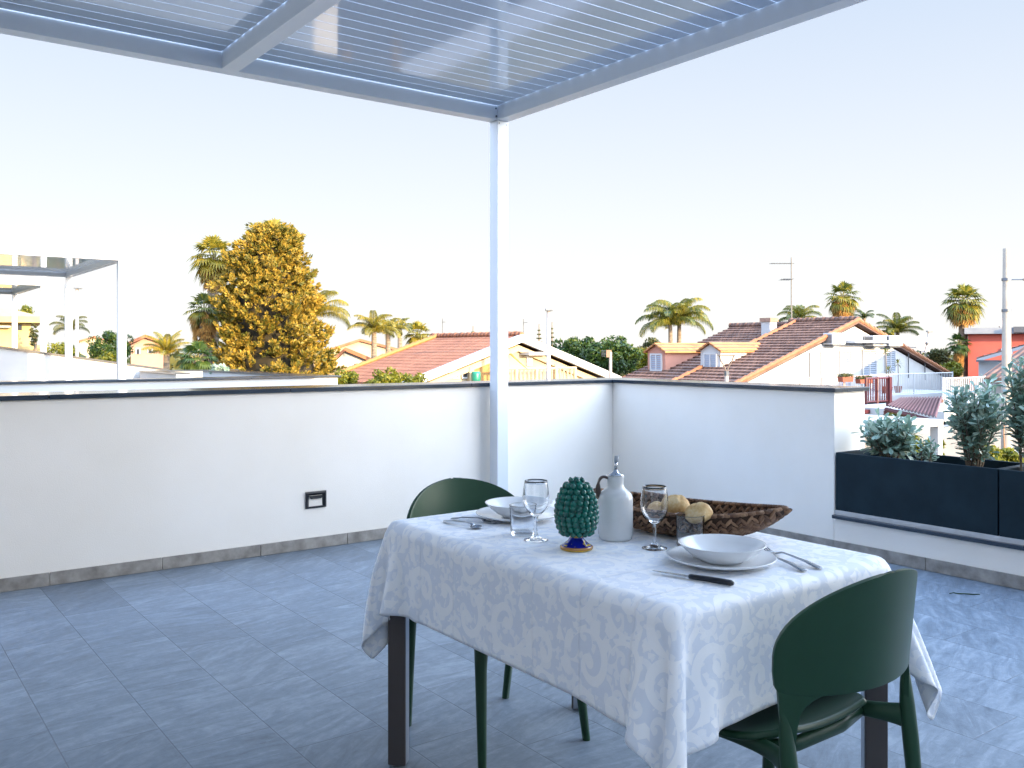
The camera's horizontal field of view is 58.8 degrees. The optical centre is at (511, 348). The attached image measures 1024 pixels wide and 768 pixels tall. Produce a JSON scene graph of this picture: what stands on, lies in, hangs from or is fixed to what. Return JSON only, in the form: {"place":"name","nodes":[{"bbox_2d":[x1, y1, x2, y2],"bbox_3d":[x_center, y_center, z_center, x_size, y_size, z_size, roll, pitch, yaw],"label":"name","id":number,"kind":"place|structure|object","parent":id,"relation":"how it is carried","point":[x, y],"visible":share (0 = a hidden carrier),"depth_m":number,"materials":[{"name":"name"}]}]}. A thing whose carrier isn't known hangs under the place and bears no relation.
{"place":"outdoors","nodes":[
{"label":"outdoors","id":0,"kind":"place"},
{"bbox_2d":[129,335,162,367],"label":"house","id":1,"kind":"structure","parent":0,"point":[139,356],"depth_m":51.93,"materials":[{"name":"paint"}]},
{"bbox_2d":[335,347,370,367],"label":"house","id":2,"kind":"structure","parent":0,"point":[349,357],"depth_m":42.92,"materials":[{"name":"paint"}]},
{"bbox_2d":[328,331,620,383],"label":"orange roofed house","id":3,"kind":"structure","parent":0,"point":[445,357],"depth_m":30.48,"materials":[{"name":"ceramic"}]},
{"bbox_2d":[508,367,576,379],"bbox_3d":[0.793,0.977,29.646,3.428,0.760,0.117,0,0,-37],"label":"terrace balustrade","id":4,"kind":"object","parent":3,"relation":"on","point":[536,369],"visible":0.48,"depth_m":29.72,"materials":[{"name":"metal"}]},
{"bbox_2d":[48,351,952,357],"bbox_3d":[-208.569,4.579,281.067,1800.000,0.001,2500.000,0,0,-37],"label":"ground","id":5,"kind":"structure","parent":0,"point":[223,352],"depth_m":910.98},
{"bbox_2d":[0,306,39,350],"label":"yellow house","id":6,"kind":"structure","parent":5,"relation":"on","point":[25,320],"depth_m":52.13,"materials":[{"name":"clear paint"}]},
{"bbox_2d":[79,336,102,357],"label":"house","id":7,"kind":"structure","parent":5,"relation":"on","point":[84,345],"depth_m":94.65,"materials":[{"name":"paint"}]},
{"bbox_2d":[0,375,340,392],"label":"parapet wall","id":8,"kind":"structure","parent":5,"relation":"on","point":[19,386],"depth_m":10.66,"materials":[{"name":"paint"}]},
{"bbox_2d":[138,369,238,377],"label":"parapet wall","id":9,"kind":"structure","parent":5,"relation":"on","point":[167,373],"depth_m":22.47,"materials":[{"name":"paint"}]},
{"bbox_2d":[200,369,316,376],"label":"parapet wall","id":10,"kind":"structure","parent":5,"relation":"on","point":[225,373],"depth_m":14.25,"materials":[{"name":"paint"}]},
{"bbox_2d":[209,362,229,373],"bbox_3d":[-4.895,0.653,15.182,0.312,0.860,0.285,0,0,14],"label":"shrub","id":11,"kind":"object","parent":10,"relation":"on","point":[219,366],"visible":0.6,"depth_m":15.13,"materials":[{"name":"green plant"}]},
{"bbox_2d":[205,221,346,374],"bbox_3d":[-8.468,-0.040,32.945,5.636,9.255,5.482,0,0,-37],"label":"broadleaf tree","id":12,"kind":"object","parent":5,"relation":"on","point":[262,316],"visible":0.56,"depth_m":31.95,"materials":[{"name":"yellow plant"}]},
{"bbox_2d":[300,290,350,366],"bbox_3d":[-8.012,1.077,36.974,3.041,7.004,2.973,0,0,-37],"label":"feather palm","id":13,"kind":"object","parent":5,"relation":"on","point":[321,313],"visible":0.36,"depth_m":36.91,"materials":[{"name":"green plant"}]},
{"bbox_2d":[333,339,397,370],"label":"house","id":14,"kind":"structure","parent":5,"relation":"on","point":[362,346],"depth_m":65.95,"materials":[{"name":"paint"}]},
{"bbox_2d":[347,310,398,358],"bbox_3d":[-5.686,1.512,36.956,2.104,6.134,2.118,0,0,-37],"label":"feather palm","id":15,"kind":"object","parent":5,"relation":"on","point":[373,323],"visible":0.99,"depth_m":36.84,"materials":[{"name":"green plant"}]},
{"bbox_2d":[369,318,408,352],"bbox_3d":[-5.324,1.619,39.025,1.628,5.919,1.590,0,0,-37],"label":"feather palm","id":16,"kind":"object","parent":5,"relation":"on","point":[388,346],"visible":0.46,"depth_m":38.90,"materials":[{"name":"green plant"}]},
{"bbox_2d":[390,318,413,347],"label":"feather palm","id":17,"kind":"object","parent":5,"relation":"on","point":[399,339],"visible":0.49,"depth_m":40.90,"materials":[{"name":"green plant"}]},
{"bbox_2d":[403,321,429,344],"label":"fan palm","id":18,"kind":"object","parent":5,"relation":"on","point":[418,325],"visible":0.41,"depth_m":41.76,"materials":[{"name":"green plant"}]},
{"bbox_2d":[79,348,953,376],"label":"distant trees","id":19,"kind":"object","parent":5,"relation":"on","point":[174,359],"depth_m":79.76,"materials":[{"name":"green plant"}]},
{"bbox_2d":[545,308,552,378],"bbox_3d":[1.101,1.686,27.000,0.234,5.786,0.240,0,0,0],"label":"street lamp","id":20,"kind":"object","parent":5,"relation":"on","point":[548,356],"visible":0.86,"depth_m":26.95,"materials":[{"name":"grey"}]},
{"bbox_2d":[551,336,594,360],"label":"tree","id":21,"kind":"object","parent":5,"relation":"on","point":[574,346],"visible":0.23,"depth_m":43.40,"materials":[{"name":"green plant"}]},
{"bbox_2d":[601,350,611,377],"bbox_3d":[3.125,2.307,30.000,0.350,4.544,0.095,0,0,0],"label":"antenna post","id":22,"kind":"object","parent":5,"relation":"on","point":[608,353],"visible":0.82,"depth_m":29.96,"materials":[{"name":"grey"}]},
{"bbox_2d":[583,335,643,375],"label":"tree","id":23,"kind":"object","parent":5,"relation":"on","point":[624,359],"visible":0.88,"depth_m":40.44,"materials":[{"name":"green plant"}]},
{"bbox_2d":[628,347,647,373],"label":"tree","id":24,"kind":"object","parent":5,"relation":"on","point":[641,363],"visible":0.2,"depth_m":45.63,"materials":[{"name":"green plant"}]},
{"bbox_2d":[636,337,660,348],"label":"tree","id":25,"kind":"object","parent":5,"relation":"on","point":[650,343],"visible":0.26,"depth_m":62.02,"materials":[{"name":"green plant"}]},
{"bbox_2d":[635,297,713,342],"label":"feather palm","id":26,"kind":"object","parent":5,"relation":"on","point":[677,314],"visible":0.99,"depth_m":45.66,"materials":[{"name":"green plant"}]},
{"bbox_2d":[718,355,735,381],"bbox_3d":[5.663,2.365,24.000,0.420,4.427,0.240,0,0,0],"label":"garden lamp","id":27,"kind":"object","parent":5,"relation":"on","point":[726,376],"visible":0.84,"depth_m":23.97,"materials":[{"name":"grey"}]},
{"bbox_2d":[621,316,959,403],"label":"brown roofed house","id":28,"kind":"structure","parent":5,"relation":"on","point":[774,350],"depth_m":35.78,"materials":[{"name":"ceramic"}]},
{"bbox_2d":[769,257,793,317],"bbox_3d":[11.427,-2.228,38.500,1.044,3.289,0.900,0,0,0],"label":"television aerial","id":29,"kind":"object","parent":28,"relation":"on","point":[789,279],"visible":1,"depth_m":38.48,"materials":[{"name":"metal"}]},
{"bbox_2d":[820,351,829,384],"bbox_3d":[11.981,0.935,34.799,0.544,1.674,0.080,0,0,-37],"label":"shuttered door","id":30,"kind":"structure","parent":28,"relation":"in","point":[824,355],"depth_m":34.76,"materials":[{"name":"grey paint"}]},
{"bbox_2d":[823,333,844,345],"bbox_3d":[12.339,-0.360,34.774,0.852,0.497,0.446,0,0,-37],"label":"air conditioner","id":31,"kind":"object","parent":28,"relation":"attached to","point":[835,338],"visible":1,"depth_m":34.55,"materials":[{"name":"grey paint"}]},
{"bbox_2d":[799,375,869,394],"bbox_3d":[11.366,1.328,31.802,4.260,0.782,0.057,0,0,-37],"label":"balcony railing","id":32,"kind":"object","parent":28,"relation":"on","point":[832,377],"visible":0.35,"depth_m":31.27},
{"bbox_2d":[837,373,853,381],"bbox_3d":[11.706,0.996,31.909,0.724,0.315,0.310,0,0,-37],"label":"flower box","id":33,"kind":"object","parent":32,"relation":"attached to","point":[844,377],"visible":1,"depth_m":31.78,"materials":[{"name":"ceramic"}]},
{"bbox_2d":[839,351,851,385],"bbox_3d":[13.047,0.968,35.590,0.737,1.774,0.080,0,0,-37],"label":"shuttered door","id":34,"kind":"structure","parent":28,"relation":"in","point":[845,357],"depth_m":35.55,"materials":[{"name":"grey paint"}]},
{"bbox_2d":[862,350,876,390],"bbox_3d":[14.374,0.956,36.575,0.990,1.826,0.080,0,0,-37],"label":"shuttered door","id":35,"kind":"structure","parent":28,"relation":"in","point":[869,357],"depth_m":36.54,"materials":[{"name":"grey paint"}]},
{"bbox_2d":[864,335,885,346],"bbox_3d":[14.568,-0.298,36.428,0.934,0.478,0.446,0,0,-37],"label":"air conditioner","id":36,"kind":"object","parent":28,"relation":"attached to","point":[875,337],"visible":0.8,"depth_m":36.20,"materials":[{"name":"grey paint"}]},
{"bbox_2d":[885,350,895,372],"bbox_3d":[15.595,0.511,37.481,0.743,0.934,0.080,0,0,-37],"label":"shuttered door","id":37,"kind":"structure","parent":28,"relation":"in","point":[891,358],"depth_m":37.49,"materials":[{"name":"grey paint"}]},
{"bbox_2d":[884,335,901,346],"bbox_3d":[15.496,-0.304,37.117,0.969,0.486,0.446,0,0,-37],"label":"air conditioner","id":38,"kind":"object","parent":28,"relation":"attached to","point":[897,340],"visible":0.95,"depth_m":36.89,"materials":[{"name":"grey paint"}]},
{"bbox_2d":[870,372,952,395],"bbox_3d":[15.121,1.306,34.215,5.727,0.826,0.057,0,0,-37],"label":"balcony railing","id":39,"kind":"object","parent":28,"relation":"on","point":[913,392],"visible":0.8,"depth_m":34.20,"materials":[{"name":"metal"}]},
{"bbox_2d":[915,335,930,353],"bbox_3d":[17.843,0.673,39.351,0.694,2.533,0.486,0,0,-37],"label":"satellite dish","id":40,"kind":"object","parent":28,"relation":"attached to","point":[922,343],"visible":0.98,"depth_m":39.46,"materials":[{"name":"paint"}]},
{"bbox_2d":[777,305,822,321],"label":"feather palm","id":41,"kind":"object","parent":5,"relation":"on","point":[798,311],"visible":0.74,"depth_m":49.78,"materials":[{"name":"green plant"}]},
{"bbox_2d":[824,281,863,316],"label":"fan palm","id":42,"kind":"object","parent":5,"relation":"on","point":[843,305],"visible":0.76,"depth_m":46.64,"materials":[{"name":"green plant"}]},
{"bbox_2d":[854,309,874,320],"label":"feather palm","id":43,"kind":"object","parent":5,"relation":"on","point":[862,315],"visible":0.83,"depth_m":48.92,"materials":[{"name":"green plant"}]},
{"bbox_2d":[876,312,923,335],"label":"feather palm","id":44,"kind":"object","parent":5,"relation":"on","point":[898,325],"visible":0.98,"depth_m":44.80,"materials":[{"name":"green plant"}]},
{"bbox_2d":[865,414,942,454],"bbox_3d":[5.052,2.798,13.807,1.062,3.562,2.500,0,0,-37],"label":"garden canopy","id":45,"kind":"object","parent":5,"relation":"on","point":[936,429],"visible":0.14,"depth_m":13.09,"materials":[{"name":"grey paint"}]},
{"bbox_2d":[926,347,953,364],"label":"tree","id":46,"kind":"object","parent":5,"relation":"on","point":[940,356],"visible":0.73,"depth_m":49.65,"materials":[{"name":"green plant"}]},
{"bbox_2d":[865,422,1023,456],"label":"garden wall","id":47,"kind":"structure","parent":5,"relation":"on","point":[949,450],"depth_m":23.41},
{"bbox_2d":[938,361,963,377],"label":"shrub","id":48,"kind":"object","parent":5,"relation":"on","point":[957,369],"visible":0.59,"depth_m":40.13,"materials":[{"name":"green plant"}]},
{"bbox_2d":[946,332,972,389],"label":"fan palm","id":49,"kind":"object","parent":5,"relation":"on","point":[960,350],"visible":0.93,"depth_m":41.84,"materials":[{"name":"green plant"}]},
{"bbox_2d":[940,283,988,397],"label":"fan palm","id":50,"kind":"object","parent":5,"relation":"on","point":[962,313],"visible":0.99,"depth_m":42.69,"materials":[{"name":"green plant"}]},
{"bbox_2d":[964,326,1023,397],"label":"coral house","id":51,"kind":"structure","parent":5,"relation":"on","point":[985,341],"depth_m":41.61,"materials":[{"name":"red"}]},
{"bbox_2d":[976,344,1023,397],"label":"annex","id":52,"kind":"object","parent":5,"relation":"on","point":[985,366],"visible":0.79,"depth_m":36.77,"materials":[{"name":"paint"}]},
{"bbox_2d":[980,347,1023,410],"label":"villa","id":53,"kind":"object","parent":5,"relation":"on","point":[997,369],"visible":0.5,"depth_m":28.92,"materials":[{"name":"brown ceramic"}]},
{"bbox_2d":[984,445,1023,462],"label":"shrub","id":54,"kind":"object","parent":5,"relation":"on","point":[1009,454],"visible":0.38,"depth_m":15.76,"materials":[{"name":"green plant"}]},
{"bbox_2d":[1001,248,1023,448],"bbox_3d":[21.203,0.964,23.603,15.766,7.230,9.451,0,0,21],"label":"utility pole","id":55,"kind":"object","parent":5,"relation":"on","point":[1006,311],"visible":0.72,"depth_m":23.91,"materials":[{"name":"metal"}]},
{"bbox_2d":[0,539,1023,767],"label":"terrace floor","id":56,"kind":"structure","parent":0,"point":[265,661],"depth_m":3.44,"materials":[{"name":"tile"}]},
{"bbox_2d":[0,378,612,592],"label":"parapet wall","id":57,"kind":"structure","parent":56,"relation":"on","point":[102,484],"depth_m":5.56,"materials":[{"name":"white paint"}]},
{"bbox_2d":[305,490,325,508],"bbox_3d":[-1.262,0.966,5.839,0.140,0.106,0.028,0,0,-37],"label":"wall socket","id":58,"kind":"object","parent":57,"relation":"attached to","point":[319,494],"visible":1,"depth_m":5.83,"materials":[{"name":"black plastic"}]},
{"bbox_2d":[0,0,866,490],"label":"pergola","id":59,"kind":"object","parent":56,"relation":"on","point":[498,64],"visible":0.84,"depth_m":5.12,"materials":[{"name":"white metal"}]},
{"bbox_2d":[407,478,589,767],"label":"chair","id":60,"kind":"object","parent":56,"relation":"on","point":[449,495],"visible":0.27,"depth_m":3.13,"materials":[{"name":"plastic"}]},
{"bbox_2d":[388,616,887,767],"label":"dining table","id":61,"kind":"object","parent":56,"relation":"on","point":[874,742],"visible":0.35,"depth_m":2.78,"materials":[{"name":"grey"}]},
{"bbox_2d":[361,500,941,767],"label":"tablecloth","id":62,"kind":"object","parent":61,"relation":"on","point":[668,670],"visible":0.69,"depth_m":2.11,"materials":[{"name":"fabric"}]},
{"bbox_2d":[476,507,554,522],"bbox_3d":[0.020,0.517,2.832,0.267,0.021,0.267,0,0,-37],"label":"dinner plate","id":63,"kind":"object","parent":62,"relation":"on","point":[491,514],"visible":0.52,"depth_m":2.83,"materials":[{"name":"white ceramic"}]},
{"bbox_2d":[485,496,552,517],"bbox_3d":[0.022,0.498,2.832,0.213,0.044,0.213,0,0,-37],"label":"bowl","id":64,"kind":"object","parent":63,"relation":"on","point":[499,505],"visible":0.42,"depth_m":2.88,"materials":[{"name":"white ceramic"}]},
{"bbox_2d":[509,502,533,536],"bbox_3d":[0.031,0.485,2.588,0.078,0.084,0.078,0,0,-37],"label":"tumbler","id":65,"kind":"object","parent":62,"relation":"on","point":[521,521],"visible":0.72,"depth_m":2.56,"materials":[{"name":"clear glass"}]},
{"bbox_2d":[523,479,548,542],"bbox_3d":[0.066,0.445,2.510,0.074,0.165,0.074,0,0,-37],"label":"wine glass","id":66,"kind":"object","parent":62,"relation":"on","point":[535,496],"visible":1,"depth_m":2.48,"materials":[{"name":"clear"}]},
{"bbox_2d":[554,476,598,551],"bbox_3d":[0.170,0.432,2.397,0.120,0.190,0.120,0,0,-37],"label":"ceramic pine cone","id":67,"kind":"object","parent":62,"relation":"on","point":[576,512],"visible":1,"depth_m":2.36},
{"bbox_2d":[595,456,632,541],"bbox_3d":[0.288,0.412,2.526,0.097,0.230,0.097,0,0,29],"label":"oil bottle","id":68,"kind":"object","parent":62,"relation":"on","point":[615,508],"visible":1,"depth_m":2.49,"materials":[{"name":"white ceramic"}]},
{"bbox_2d":[640,484,668,550],"bbox_3d":[0.377,0.445,2.406,0.074,0.165,0.074,0,0,-37],"label":"wine glass","id":69,"kind":"object","parent":62,"relation":"on","point":[654,503],"visible":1,"depth_m":2.38,"materials":[{"name":"clear"}]},
{"bbox_2d":[675,512,704,545],"bbox_3d":[0.477,0.485,2.437,0.078,0.084,0.078,0,0,-37],"label":"tumbler","id":70,"kind":"object","parent":62,"relation":"on","point":[686,526],"visible":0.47,"depth_m":2.41,"materials":[{"name":"clear glass"}]},
{"bbox_2d":[593,488,792,535],"bbox_3d":[0.496,0.478,2.611,0.616,0.108,0.272,0,0,33],"label":"bread basket","id":71,"kind":"object","parent":62,"relation":"on","point":[736,518],"visible":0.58,"depth_m":2.47,"materials":[{"name":"wicker"}]},
{"bbox_2d":[667,494,689,512],"bbox_3d":[0.463,0.440,2.562,0.081,0.062,0.075,8,-5,17],"label":"bread roll","id":72,"kind":"object","parent":71,"relation":"in","point":[679,503],"visible":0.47,"depth_m":2.53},
{"bbox_2d":[685,502,712,521],"bbox_3d":[0.505,0.447,2.470,0.076,0.059,0.084,-17,-2,-21],"label":"bread roll","id":73,"kind":"object","parent":71,"relation":"in","point":[698,509],"visible":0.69,"depth_m":2.44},
{"bbox_2d":[652,570,733,585],"bbox_3d":[0.412,0.520,2.079,0.202,0.014,0.017,0,0,38],"label":"knife","id":74,"kind":"object","parent":62,"relation":"on","point":[722,581],"visible":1,"depth_m":2.05,"materials":[{"name":"black"}]},
{"bbox_2d":[666,546,776,571],"bbox_3d":[0.514,0.517,2.238,0.267,0.021,0.267,0,0,-37],"label":"dinner plate","id":75,"kind":"object","parent":62,"relation":"on","point":[682,555],"visible":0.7,"depth_m":2.21,"materials":[{"name":"white ceramic"}]},
{"bbox_2d":[678,534,766,564],"bbox_3d":[0.517,0.498,2.238,0.213,0.044,0.213,0,0,-37],"label":"bowl","id":76,"kind":"object","parent":75,"relation":"on","point":[722,549],"visible":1,"depth_m":2.28,"materials":[{"name":"white ceramic"}]},
{"bbox_2d":[777,557,806,571],"bbox_3d":[0.656,0.521,2.245,0.042,0.015,0.208,0,0,-21],"label":"spoon","id":77,"kind":"object","parent":62,"relation":"on","point":[798,567],"visible":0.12,"depth_m":2.18,"materials":[{"name":"silver metal"}]},
{"bbox_2d":[764,547,822,568],"bbox_3d":[0.697,0.520,2.271,0.026,0.012,0.215,0,0,-22],"label":"fork","id":78,"kind":"object","parent":62,"relation":"on","point":[814,565],"visible":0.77,"depth_m":2.24,"materials":[{"name":"silver metal"}]},
{"bbox_2d":[587,377,869,546],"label":"parapet wall","id":79,"kind":"structure","parent":56,"relation":"on","point":[763,443],"depth_m":6.31,"materials":[{"name":"white paint"}]},
{"bbox_2d":[719,568,921,767],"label":"chair","id":80,"kind":"object","parent":56,"relation":"on","point":[834,653],"visible":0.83,"depth_m":1.86,"materials":[{"name":"plastic"}]},
{"bbox_2d":[832,510,1023,589],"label":"wall","id":81,"kind":"structure","parent":56,"relation":"on","point":[989,558],"depth_m":5.20,"materials":[{"name":"white paint"}]},
{"bbox_2d":[836,448,1023,535],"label":"planter","id":82,"kind":"object","parent":81,"relation":"on","point":[954,492],"visible":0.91,"depth_m":5.30,"materials":[{"name":"plastic"}]},
{"bbox_2d":[852,407,924,459],"bbox_3d":[2.343,0.542,5.631,0.402,0.359,0.417,0,0,-37],"label":"planter shrub","id":83,"kind":"object","parent":82,"relation":"on","point":[889,437],"visible":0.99,"depth_m":5.58,"materials":[{"name":"green plant"}]},
{"bbox_2d":[907,436,941,461],"bbox_3d":[2.471,0.621,5.454,0.192,0.200,0.190,0,0,5],"label":"planter shrub","id":84,"kind":"object","parent":82,"relation":"on","point":[928,450],"visible":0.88,"depth_m":5.45,"materials":[{"name":"green plant"}]},
{"bbox_2d":[942,374,1012,466],"bbox_3d":[2.673,0.430,5.215,0.374,0.581,0.400,0,0,13],"label":"planter shrub","id":85,"kind":"object","parent":82,"relation":"on","point":[973,422],"visible":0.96,"depth_m":5.18,"materials":[{"name":"green plant"}]},
{"bbox_2d":[999,465,1023,539],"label":"planter","id":86,"kind":"object","parent":81,"relation":"on","point":[1011,502],"visible":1,"depth_m":4.88,"materials":[{"name":"plastic"}]},
{"bbox_2d":[996,356,1023,470],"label":"planter shrub","id":87,"kind":"object","parent":86,"relation":"on","point":[1016,417],"visible":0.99,"depth_m":4.99,"materials":[{"name":"green plant"}]},
{"bbox_2d":[0,0,1023,352],"label":"sky","id":88,"kind":"structure","parent":0,"point":[874,146],"materials":[{"name":"blue"}]},
{"bbox_2d":[884,396,943,418],"bbox_3d":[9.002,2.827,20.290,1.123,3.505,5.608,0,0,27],"label":"red metal roof","id":89,"kind":"structure","parent":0,"point":[929,406],"depth_m":19.43,"materials":[{"name":"red paint"}]},
{"bbox_2d":[865,398,992,424],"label":"balcony house","id":90,"kind":"structure","parent":0,"point":[941,414],"depth_m":28.73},
{"bbox_2d":[865,376,891,413],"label":"stair gate","id":91,"kind":"structure","parent":90,"relation":"attached to","point":[888,400],"depth_m":29.42,"materials":[{"name":"metal"}]},
{"bbox_2d":[942,376,995,410],"bbox_3d":[16.019,1.355,29.570,7.741,1.015,0.057,0,0,-37],"label":"balcony railing","id":92,"kind":"object","parent":90,"relation":"on","point":[947,383],"visible":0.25,"depth_m":27.63,"materials":[{"name":"metal"}]},
{"label":"road","id":93,"kind":"structure","parent":0,"visible":0},
{"bbox_2d":[28,322,38,350],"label":"tree","id":94,"kind":"object","parent":93,"relation":"on","point":[33,336],"visible":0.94,"depth_m":49.95,"materials":[{"name":"green plant"}]},
{"bbox_2d":[47,342,80,356],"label":"shrub","id":95,"kind":"object","parent":93,"relation":"on","point":[59,349],"visible":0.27,"depth_m":41.74,"materials":[{"name":"green plant"}]},
{"bbox_2d":[49,315,89,334],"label":"feather palm","id":96,"kind":"object","parent":93,"relation":"on","point":[62,325],"visible":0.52,"depth_m":46.90,"materials":[{"name":"green plant"}]},
{"bbox_2d":[73,287,82,356],"bbox_3d":[-17.187,1.063,36.000,0.278,7.032,0.240,0,0,0],"label":"street lamp","id":97,"kind":"object","parent":93,"relation":"on","point":[77,321],"visible":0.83,"depth_m":35.96,"materials":[{"name":"grey"}]},
{"bbox_2d":[86,330,134,358],"bbox_3d":[-16.735,1.884,37.915,1.886,5.397,1.584,0,0,-37],"label":"shrub","id":98,"kind":"object","parent":93,"relation":"on","point":[97,348],"visible":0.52,"depth_m":37.73,"materials":[{"name":"green plant"}]},
{"bbox_2d":[98,351,128,362],"bbox_3d":[-14.569,2.323,33.051,1.350,4.521,1.209,0,0,-37],"label":"shrub","id":99,"kind":"object","parent":93,"relation":"on","point":[106,356],"visible":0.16,"depth_m":32.84,"materials":[{"name":"green plant"}]},
{"bbox_2d":[141,330,190,369],"bbox_3d":[-11.412,1.976,29.938,1.614,5.207,1.602,0,0,-37],"label":"feather palm","id":100,"kind":"object","parent":93,"relation":"on","point":[168,344],"visible":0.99,"depth_m":29.90,"materials":[{"name":"green plant"}]},
{"bbox_2d":[173,340,219,369],"bbox_3d":[-10.057,2.142,29.013,1.454,4.880,1.444,0,0,-37],"label":"fan palm","id":101,"kind":"object","parent":93,"relation":"on","point":[195,362],"visible":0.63,"depth_m":28.78,"materials":[{"name":"green plant"}]},
{"bbox_2d":[183,292,219,360],"bbox_3d":[-11.666,1.204,34.388,1.536,6.755,1.597,0,0,-37],"label":"fan palm","id":102,"kind":"object","parent":93,"relation":"on","point":[202,320],"visible":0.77,"depth_m":34.14,"materials":[{"name":"green plant"}]},
{"bbox_2d":[187,234,230,363],"bbox_3d":[-11.646,0.038,35.509,2.086,9.086,2.092,0,0,-37],"label":"fan palm","id":103,"kind":"object","parent":93,"relation":"on","point":[210,267],"visible":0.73,"depth_m":35.13,"materials":[{"name":"green plant"}]},
{"bbox_2d":[332,369,358,383],"bbox_3d":[-4.507,2.539,24.502,0.823,4.090,0.741,0,0,-37],"label":"shrub","id":104,"kind":"object","parent":93,"relation":"on","point":[350,377],"visible":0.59,"depth_m":24.40,"materials":[{"name":"green plant"}]},
{"bbox_2d":[363,366,427,383],"bbox_3d":[-3.011,2.509,23.452,1.740,4.149,1.498,0,0,-11],"label":"hedge","id":105,"kind":"object","parent":93,"relation":"on","point":[392,377],"visible":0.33,"depth_m":23.28,"materials":[{"name":"green plant"}]},
{"bbox_3d":[-14.717,0.829,16.686,14.250,7.500,21.660,0,0,-37],"label":"neighbour terrace","id":106,"kind":"object","parent":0,"visible":0},
{"bbox_2d":[0,275,46,351],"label":"pergola","id":107,"kind":"object","parent":106,"relation":"on","point":[13,286],"visible":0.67,"depth_m":23.98,"materials":[{"name":"white metal"}]},
{"bbox_2d":[0,241,125,379],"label":"pergola","id":108,"kind":"object","parent":106,"relation":"on","point":[68,262],"visible":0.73,"depth_m":16.99,"materials":[{"name":"white metal"}]},
{"bbox_2d":[0,346,168,380],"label":"raked wall","id":109,"kind":"structure","parent":106,"relation":"attached to","point":[16,364],"depth_m":22.16,"materials":[{"name":"paint"}]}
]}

